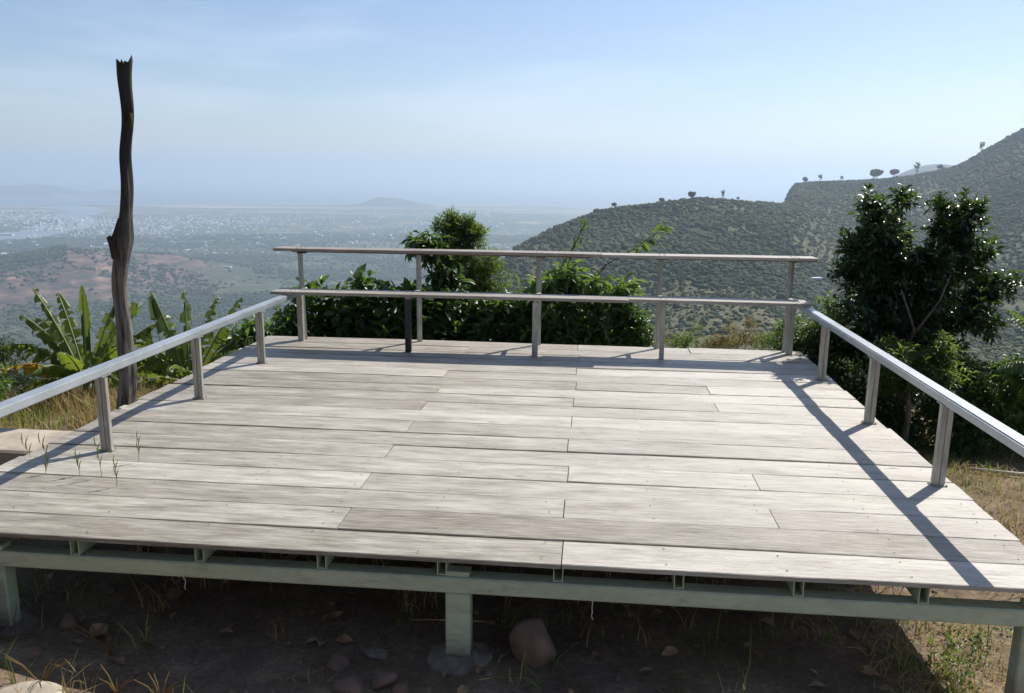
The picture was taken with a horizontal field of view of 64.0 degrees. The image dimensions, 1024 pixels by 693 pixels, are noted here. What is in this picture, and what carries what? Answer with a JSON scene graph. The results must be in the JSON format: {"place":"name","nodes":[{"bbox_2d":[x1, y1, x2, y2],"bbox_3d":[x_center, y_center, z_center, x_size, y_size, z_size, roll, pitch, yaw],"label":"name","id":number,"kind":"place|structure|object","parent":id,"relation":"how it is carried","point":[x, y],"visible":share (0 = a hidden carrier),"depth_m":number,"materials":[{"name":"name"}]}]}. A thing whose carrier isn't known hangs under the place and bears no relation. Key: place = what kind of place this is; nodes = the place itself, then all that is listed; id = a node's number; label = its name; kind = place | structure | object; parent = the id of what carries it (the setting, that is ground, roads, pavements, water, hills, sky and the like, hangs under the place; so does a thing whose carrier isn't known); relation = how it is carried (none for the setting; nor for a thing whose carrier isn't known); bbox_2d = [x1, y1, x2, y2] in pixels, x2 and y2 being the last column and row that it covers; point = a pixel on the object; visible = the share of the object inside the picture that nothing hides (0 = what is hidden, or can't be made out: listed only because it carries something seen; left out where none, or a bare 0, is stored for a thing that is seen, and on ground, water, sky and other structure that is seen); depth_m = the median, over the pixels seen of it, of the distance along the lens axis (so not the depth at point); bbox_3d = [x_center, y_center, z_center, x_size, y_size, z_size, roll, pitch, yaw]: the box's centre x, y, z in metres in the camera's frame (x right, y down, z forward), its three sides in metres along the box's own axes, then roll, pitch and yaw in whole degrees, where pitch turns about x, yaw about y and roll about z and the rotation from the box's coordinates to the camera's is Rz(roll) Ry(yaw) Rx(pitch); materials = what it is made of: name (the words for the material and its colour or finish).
{"place":"outdoors","nodes":[
{"label":"outdoors","id":0,"kind":"place"},
{"bbox_2d":[0,206,109,243],"bbox_3d":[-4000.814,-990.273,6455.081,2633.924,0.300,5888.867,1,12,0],"label":"river","id":1,"kind":"structure","parent":0,"point":[81,210],"depth_m":6622.97,"materials":[{"name":"liquid"}]},
{"bbox_2d":[0,388,158,429],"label":"green grass","id":2,"kind":"structure","parent":0,"point":[38,418],"depth_m":7.19,"materials":[{"name":"green plant"}]},
{"bbox_2d":[0,370,186,430],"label":"dry grass","id":3,"kind":"structure","parent":0,"point":[72,397],"depth_m":7.65,"materials":[{"name":"plant"}]},
{"bbox_2d":[338,213,442,214],"bbox_3d":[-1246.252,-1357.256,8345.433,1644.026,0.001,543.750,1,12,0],"label":"river channel","id":4,"kind":"object","parent":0,"point":[390,214],"visible":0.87,"depth_m":8205.77,"materials":[{"name":"grey liquid"}]},
{"bbox_2d":[0,179,790,206],"bbox_3d":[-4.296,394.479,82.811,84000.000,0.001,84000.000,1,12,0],"label":"sea","id":5,"kind":"structure","parent":0,"point":[147,191],"depth_m":17850.91,"materials":[{"name":"blue liquid"}]},
{"bbox_2d":[0,137,1023,692],"bbox_3d":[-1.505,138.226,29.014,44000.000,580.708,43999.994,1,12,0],"label":"ground","id":6,"kind":"structure","parent":0,"point":[196,653],"depth_m":4.03,"materials":[{"name":"brown soil"}]},
{"bbox_2d":[0,233,14,235],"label":"warehouse","id":7,"kind":"structure","parent":6,"relation":"on","point":[2,234],"depth_m":5027.80,"materials":[{"name":"white paint"}]},
{"bbox_2d":[0,363,17,400],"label":"leafy shrub","id":8,"kind":"object","parent":6,"relation":"on","point":[3,391],"visible":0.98,"depth_m":7.66,"materials":[{"name":"green plant"}]},
{"bbox_2d":[0,332,49,398],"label":"feathery shrub","id":9,"kind":"object","parent":6,"relation":"on","point":[21,381],"visible":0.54,"depth_m":8.26,"materials":[{"name":"green plant"}]},
{"bbox_2d":[0,680,64,692],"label":"light rock","id":10,"kind":"object","parent":6,"relation":"on","point":[41,686],"visible":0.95,"depth_m":3.33,"materials":[{"name":"stone"}]},
{"bbox_2d":[0,428,71,464],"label":"concrete slab","id":11,"kind":"structure","parent":6,"relation":"on","point":[12,447],"depth_m":5.56,"materials":[{"name":"beige concrete"}]},
{"bbox_2d":[4,654,70,680],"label":"dry weed","id":12,"kind":"object","parent":6,"relation":"on","point":[43,678],"visible":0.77,"depth_m":3.39,"materials":[{"name":"plant"}]},
{"bbox_2d":[60,612,77,628],"bbox_3d":[-2.104,1.310,3.898,0.092,0.077,0.084,0,12,-5],"label":"stone","id":13,"kind":"object","parent":6,"relation":"on","point":[69,620],"visible":0.95,"depth_m":3.87,"materials":[{"name":"grey stone"}]},
{"bbox_2d":[0,285,170,407],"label":"banana plant","id":14,"kind":"object","parent":6,"relation":"on","point":[63,357],"visible":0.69,"depth_m":8.21,"materials":[{"name":"green plant"}]},
{"bbox_2d":[89,623,107,635],"bbox_3d":[-1.919,1.321,3.801,0.091,0.032,0.091,-1,12,-6],"label":"stone","id":15,"kind":"object","parent":6,"relation":"on","point":[97,629],"visible":0.94,"depth_m":3.82,"materials":[{"name":"grey stone"}]},
{"bbox_2d":[72,617,141,654],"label":"dry weed","id":16,"kind":"object","parent":6,"relation":"on","point":[111,649],"visible":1,"depth_m":3.63,"materials":[{"name":"plant"}]},
{"bbox_2d":[98,664,137,692],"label":"dry weed","id":17,"kind":"object","parent":6,"relation":"on","point":[111,685],"visible":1,"depth_m":3.37,"materials":[{"name":"plant"}]},
{"bbox_2d":[106,54,136,408],"bbox_3d":[-2.875,-0.576,6.118,0.333,3.052,0.176,-1,12,-9],"label":"dead tree pole","id":18,"kind":"object","parent":6,"relation":"on","point":[120,240],"visible":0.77,"depth_m":6.04,"materials":[{"name":"brown wood"}]},
{"bbox_2d":[85,332,192,389],"bbox_3d":[-3.804,0.303,8.522,1.286,0.877,0.622,1,12,0],"label":"shrub","id":19,"kind":"object","parent":6,"relation":"on","point":[148,341],"visible":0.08,"depth_m":8.62,"materials":[{"name":"plant"}]},
{"bbox_2d":[134,671,182,692],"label":"dry weed","id":20,"kind":"object","parent":6,"relation":"on","point":[158,690],"visible":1,"depth_m":3.36,"materials":[{"name":"plant"}]},
{"bbox_2d":[166,587,183,598],"bbox_3d":[-1.734,1.266,4.214,0.077,0.086,0.106,2,12,5],"label":"stone","id":21,"kind":"object","parent":6,"relation":"on","point":[174,592],"visible":0.84,"depth_m":4.17,"materials":[{"name":"stone"}]},
{"bbox_2d":[116,290,242,390],"bbox_3d":[-3.228,0.104,8.292,1.524,1.307,1.025,1,12,0],"label":"banana plant","id":22,"kind":"object","parent":6,"relation":"on","point":[179,355],"visible":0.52,"depth_m":8.33,"materials":[{"name":"green plant"}]},
{"bbox_2d":[223,579,242,583],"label":"dead leaf","id":23,"kind":"object","parent":6,"relation":"on","point":[225,581],"visible":0.64,"depth_m":4.30,"materials":[{"name":"brown plant"}]},
{"bbox_2d":[213,306,321,354],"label":"leafy shrub","id":24,"kind":"object","parent":6,"relation":"on","point":[246,333],"visible":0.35,"depth_m":8.79,"materials":[{"name":"green plant"}]},
{"bbox_2d":[0,233,537,395],"bbox_3d":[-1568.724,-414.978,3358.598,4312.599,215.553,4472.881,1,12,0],"label":"plain woods","id":25,"kind":"object","parent":6,"relation":"on","point":[27,249],"visible":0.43,"depth_m":3155.95,"materials":[{"name":"green plant"}]},
{"bbox_2d":[0,206,550,254],"bbox_3d":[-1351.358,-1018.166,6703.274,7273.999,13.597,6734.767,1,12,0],"label":"town houses","id":26,"kind":"structure","parent":6,"relation":"on","point":[139,222],"depth_m":6267.63,"materials":[{"name":"white paint"}]},
{"bbox_2d":[251,554,300,583],"bbox_3d":[-0.999,1.073,4.750,0.039,0.162,1.202,10,15,36],"label":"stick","id":27,"kind":"object","parent":6,"relation":"on","point":[292,556],"visible":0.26,"depth_m":4.47,"materials":[{"name":"brown wood"}]},
{"bbox_2d":[322,611,342,619],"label":"dead leaf","id":28,"kind":"object","parent":6,"relation":"on","point":[332,615],"visible":1,"depth_m":3.97,"materials":[{"name":"brown plant"}]},
{"bbox_2d":[327,652,349,672],"bbox_3d":[-0.762,1.392,3.608,0.091,0.081,0.100,8,14,32],"label":"stone","id":29,"kind":"object","parent":6,"relation":"on","point":[338,662],"visible":0.98,"depth_m":3.58,"materials":[{"name":"grey stone"}]},
{"bbox_2d":[333,675,364,692],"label":"stone","id":30,"kind":"object","parent":6,"relation":"on","point":[351,684],"visible":0.99,"depth_m":3.43,"materials":[{"name":"grey stone"}]},
{"bbox_2d":[270,264,479,341],"bbox_3d":[-1.523,-0.160,9.226,2.472,1.527,0.866,1,12,0],"label":"broadleaf shrub","id":31,"kind":"object","parent":6,"relation":"on","point":[344,318],"visible":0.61,"depth_m":9.07,"materials":[{"name":"green plant"}]},
{"bbox_2d":[363,648,388,659],"bbox_3d":[-0.614,1.393,3.683,0.120,0.071,0.074,2,12,8],"label":"stone","id":32,"kind":"object","parent":6,"relation":"on","point":[379,653],"visible":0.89,"depth_m":3.66,"materials":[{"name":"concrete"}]},
{"bbox_2d":[371,670,397,689],"bbox_3d":[-0.547,1.416,3.496,0.124,0.077,0.125,-6,13,-27],"label":"stone","id":33,"kind":"object","parent":6,"relation":"on","point":[382,678],"visible":1,"depth_m":3.46,"materials":[{"name":"grey stone"}]},
{"bbox_2d":[392,681,409,692],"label":"stone","id":34,"kind":"object","parent":6,"relation":"on","point":[401,687],"visible":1,"depth_m":3.40,"materials":[{"name":"grey stone"}]},
{"bbox_2d":[399,227,506,336],"bbox_3d":[-0.617,-0.390,9.415,1.358,1.948,0.752,1,12,0],"label":"broadleaf shrub","id":35,"kind":"object","parent":6,"relation":"on","point":[444,273],"visible":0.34,"depth_m":9.30,"materials":[{"name":"green plant"}]},
{"bbox_2d":[426,204,514,331],"bbox_3d":[-0.478,-0.519,9.825,1.017,2.349,0.888,11,16,40],"label":"conical tree","id":36,"kind":"object","parent":6,"relation":"on","point":[460,230],"visible":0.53,"depth_m":9.59,"materials":[{"name":"green plant"}]},
{"bbox_2d":[443,288,552,343],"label":"broadleaf shrub","id":37,"kind":"object","parent":6,"relation":"on","point":[490,311],"visible":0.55,"depth_m":9.11,"materials":[{"name":"green plant"}]},
{"bbox_2d":[0,552,1006,692],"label":"green weeds","id":38,"kind":"object","parent":6,"relation":"on","point":[153,644],"visible":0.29,"depth_m":3.81,"materials":[{"name":"green plant"}]},
{"bbox_2d":[0,539,1008,692],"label":"dry weeds","id":39,"kind":"object","parent":6,"relation":"on","point":[405,603],"visible":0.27,"depth_m":3.94,"materials":[{"name":"plant"}]},
{"bbox_2d":[0,246,1023,692],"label":"wooden deck","id":40,"kind":"structure","parent":6,"relation":"on","point":[792,468],"depth_m":4.38,"materials":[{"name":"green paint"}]},
{"bbox_2d":[21,434,31,456],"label":"grass stalk","id":41,"kind":"object","parent":40,"relation":"on","point":[25,446],"depth_m":4.64,"materials":[{"name":"green plant"}]},
{"bbox_2d":[38,433,48,457],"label":"grass stalk","id":42,"kind":"object","parent":40,"relation":"on","point":[42,445],"depth_m":4.63,"materials":[{"name":"green plant"}]},
{"bbox_2d":[44,453,49,472],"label":"grass stalk","id":43,"kind":"object","parent":40,"relation":"on","point":[46,462],"depth_m":4.39,"materials":[{"name":"green plant"}]},
{"bbox_2d":[74,452,81,473],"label":"grass stalk","id":44,"kind":"object","parent":40,"relation":"on","point":[77,461],"depth_m":4.37,"materials":[{"name":"green plant"}]},
{"bbox_2d":[94,434,101,476],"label":"grass stalk","id":45,"kind":"object","parent":40,"relation":"on","point":[97,454],"depth_m":4.34,"materials":[{"name":"green plant"}]},
{"bbox_2d":[113,453,118,486],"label":"grass stalk","id":46,"kind":"object","parent":40,"relation":"on","point":[115,468],"depth_m":4.23,"materials":[{"name":"green plant"}]},
{"bbox_2d":[136,432,140,456],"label":"grass stalk","id":47,"kind":"object","parent":40,"relation":"on","point":[138,447],"depth_m":4.57,"materials":[{"name":"green plant"}]},
{"bbox_2d":[31,544,1003,692],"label":"leaf litter","id":48,"kind":"object","parent":6,"relation":"on","point":[672,651],"visible":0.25,"depth_m":3.73,"materials":[{"name":"brown plant"}]},
{"bbox_2d":[509,618,555,668],"bbox_3d":[0.093,1.330,3.653,0.210,0.269,0.179,6,13,23],"label":"rock","id":49,"kind":"object","parent":6,"relation":"on","point":[532,636],"visible":0.89,"depth_m":3.58,"materials":[{"name":"brown stone"}]},
{"bbox_2d":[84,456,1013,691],"bbox_3d":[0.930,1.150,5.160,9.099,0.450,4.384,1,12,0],"label":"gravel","id":50,"kind":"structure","parent":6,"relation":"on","point":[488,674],"depth_m":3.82,"materials":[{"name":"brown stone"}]},
{"bbox_2d":[494,258,648,344],"bbox_3d":[0.630,-0.225,9.310,1.844,1.601,0.737,1,12,0],"label":"long leaved shrub","id":51,"kind":"object","parent":6,"relation":"on","point":[567,281],"visible":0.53,"depth_m":9.16,"materials":[{"name":"green plant"}]},
{"bbox_2d":[556,218,589,284],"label":"arching shoot","id":52,"kind":"object","parent":51,"relation":"attached to","point":[580,238],"visible":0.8,"depth_m":9.15,"materials":[{"name":"green plant"}]},
{"bbox_2d":[589,222,673,283],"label":"arching shoot","id":53,"kind":"object","parent":51,"relation":"attached to","point":[651,241],"visible":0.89,"depth_m":9.14,"materials":[{"name":"green plant"}]},
{"bbox_2d":[541,316,622,345],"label":"shrub","id":54,"kind":"object","parent":6,"relation":"on","point":[597,339],"visible":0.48,"depth_m":9.09,"materials":[{"name":"green plant"}]},
{"bbox_2d":[592,302,654,346],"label":"round shrub","id":55,"kind":"object","parent":6,"relation":"on","point":[631,328],"visible":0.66,"depth_m":9.20,"materials":[{"name":"green plant"}]},
{"bbox_2d":[652,574,667,580],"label":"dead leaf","id":56,"kind":"object","parent":6,"relation":"on","point":[660,577],"visible":0.91,"depth_m":4.37,"materials":[{"name":"brown plant"}]},
{"bbox_2d":[649,325,671,347],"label":"weed clump","id":57,"kind":"object","parent":6,"relation":"on","point":[665,337],"visible":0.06,"depth_m":12.36,"materials":[{"name":"green plant"}]},
{"bbox_2d":[665,317,710,348],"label":"weed clump","id":58,"kind":"object","parent":6,"relation":"on","point":[686,342],"visible":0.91,"depth_m":12.59,"materials":[{"name":"green plant"}]},
{"bbox_2d":[688,191,695,196],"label":"skyline tree","id":59,"kind":"object","parent":6,"relation":"on","point":[691,194],"visible":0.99,"depth_m":1102.73,"materials":[{"name":"green plant"}]},
{"bbox_2d":[696,317,744,348],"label":"weed clump","id":60,"kind":"object","parent":6,"relation":"on","point":[722,343],"visible":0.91,"depth_m":12.41,"materials":[{"name":"green plant"}]},
{"bbox_2d":[715,315,764,349],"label":"weed clump","id":61,"kind":"object","parent":6,"relation":"on","point":[745,335],"visible":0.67,"depth_m":12.71,"materials":[{"name":"green plant"}]},
{"bbox_2d":[482,128,1023,350],"bbox_3d":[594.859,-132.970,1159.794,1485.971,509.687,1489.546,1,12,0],"label":"mountain forest","id":62,"kind":"object","parent":6,"relation":"on","point":[766,227],"visible":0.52,"depth_m":905.49,"materials":[{"name":"green plant"}]},
{"bbox_2d":[746,319,783,349],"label":"weed clump","id":63,"kind":"object","parent":6,"relation":"on","point":[767,342],"visible":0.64,"depth_m":12.81,"materials":[{"name":"green plant"}]},
{"bbox_2d":[812,277,822,281],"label":"hut","id":64,"kind":"object","parent":6,"relation":"on","point":[818,279],"visible":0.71,"depth_m":830.81,"materials":[{"name":"white paint"}]},
{"bbox_2d":[766,289,894,407],"bbox_3d":[3.080,0.186,7.923,1.323,1.527,0.721,1,12,0],"label":"shrub","id":65,"kind":"object","parent":6,"relation":"on","point":[835,357],"visible":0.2,"depth_m":7.80,"materials":[{"name":"green plant"}]},
{"bbox_2d":[647,314,1023,407],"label":"bushes","id":66,"kind":"object","parent":6,"relation":"on","point":[990,354],"visible":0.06,"depth_m":498.79,"materials":[{"name":"green plant"}]},
{"bbox_2d":[770,325,929,438],"bbox_3d":[3.282,0.420,7.722,1.568,1.152,0.989,1,12,0],"label":"shrub","id":67,"kind":"object","parent":6,"relation":"on","point":[882,410],"visible":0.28,"depth_m":7.63,"materials":[{"name":"green plant"}]},
{"bbox_2d":[870,169,883,178],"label":"skyline tree","id":68,"kind":"object","parent":6,"relation":"on","point":[874,173],"visible":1,"depth_m":1636.40,"materials":[{"name":"green plant"}]},
{"bbox_2d":[890,169,899,176],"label":"skyline tree","id":69,"kind":"object","parent":6,"relation":"on","point":[894,171],"visible":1,"depth_m":1640.67,"materials":[{"name":"green plant"}]},
{"bbox_2d":[782,131,1023,355],"bbox_3d":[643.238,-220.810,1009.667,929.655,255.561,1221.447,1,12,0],"label":"orchard","id":70,"kind":"object","parent":6,"relation":"on","point":[1020,331],"visible":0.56,"depth_m":1189.15,"materials":[{"name":"green plant"}]},
{"bbox_2d":[805,442,1023,692],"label":"straw litter","id":71,"kind":"object","parent":6,"relation":"on","point":[950,629],"visible":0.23,"depth_m":4.08,"materials":[{"name":"beige plant"}]},
{"bbox_2d":[913,162,920,172],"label":"skyline tree","id":72,"kind":"object","parent":6,"relation":"on","point":[917,165],"visible":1,"depth_m":1625.02,"materials":[{"name":"green plant"}]},
{"bbox_2d":[864,329,980,442],"bbox_3d":[3.485,0.392,7.018,1.057,1.126,0.683,-5,13,-24],"label":"tree","id":73,"kind":"object","parent":6,"relation":"on","point":[942,355],"visible":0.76,"depth_m":6.87,"materials":[{"name":"green plant"}]},
{"bbox_2d":[826,183,1023,423],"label":"leafy tree","id":74,"kind":"object","parent":6,"relation":"on","point":[883,267],"visible":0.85,"depth_m":7.34,"materials":[{"name":"green plant"}]},
{"bbox_2d":[877,409,1002,461],"bbox_3d":[3.757,0.839,7.287,1.113,0.515,0.509,6,13,25],"label":"shrub","id":75,"kind":"object","parent":6,"relation":"on","point":[920,438],"visible":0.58,"depth_m":7.22,"materials":[{"name":"green plant"}]},
{"bbox_2d":[918,622,1013,692],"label":"ground herbs","id":76,"kind":"object","parent":6,"relation":"on","point":[959,646],"visible":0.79,"depth_m":3.91,"materials":[{"name":"green plant"}]},
{"bbox_2d":[911,334,1023,454],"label":"shrub","id":77,"kind":"object","parent":6,"relation":"on","point":[989,397],"visible":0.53,"depth_m":7.23,"materials":[{"name":"green plant"}]},
{"bbox_2d":[970,467,1023,474],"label":"pipe","id":78,"kind":"object","parent":6,"relation":"on","point":[999,471],"visible":0.88,"depth_m":6.64,"materials":[{"name":"grey metal"}]},
{"bbox_2d":[990,311,1023,399],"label":"young palm","id":79,"kind":"object","parent":6,"relation":"on","point":[1012,365],"visible":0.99,"depth_m":7.16,"materials":[{"name":"green plant"}]},
{"bbox_2d":[994,352,1023,458],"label":"shrub","id":80,"kind":"object","parent":6,"relation":"on","point":[1013,376],"visible":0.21,"depth_m":7.41,"materials":[{"name":"green plant"}]},
{"bbox_2d":[0,0,1023,185],"label":"sky","id":81,"kind":"structure","parent":0,"point":[666,92],"materials":[{"name":"blue"}]}
]}

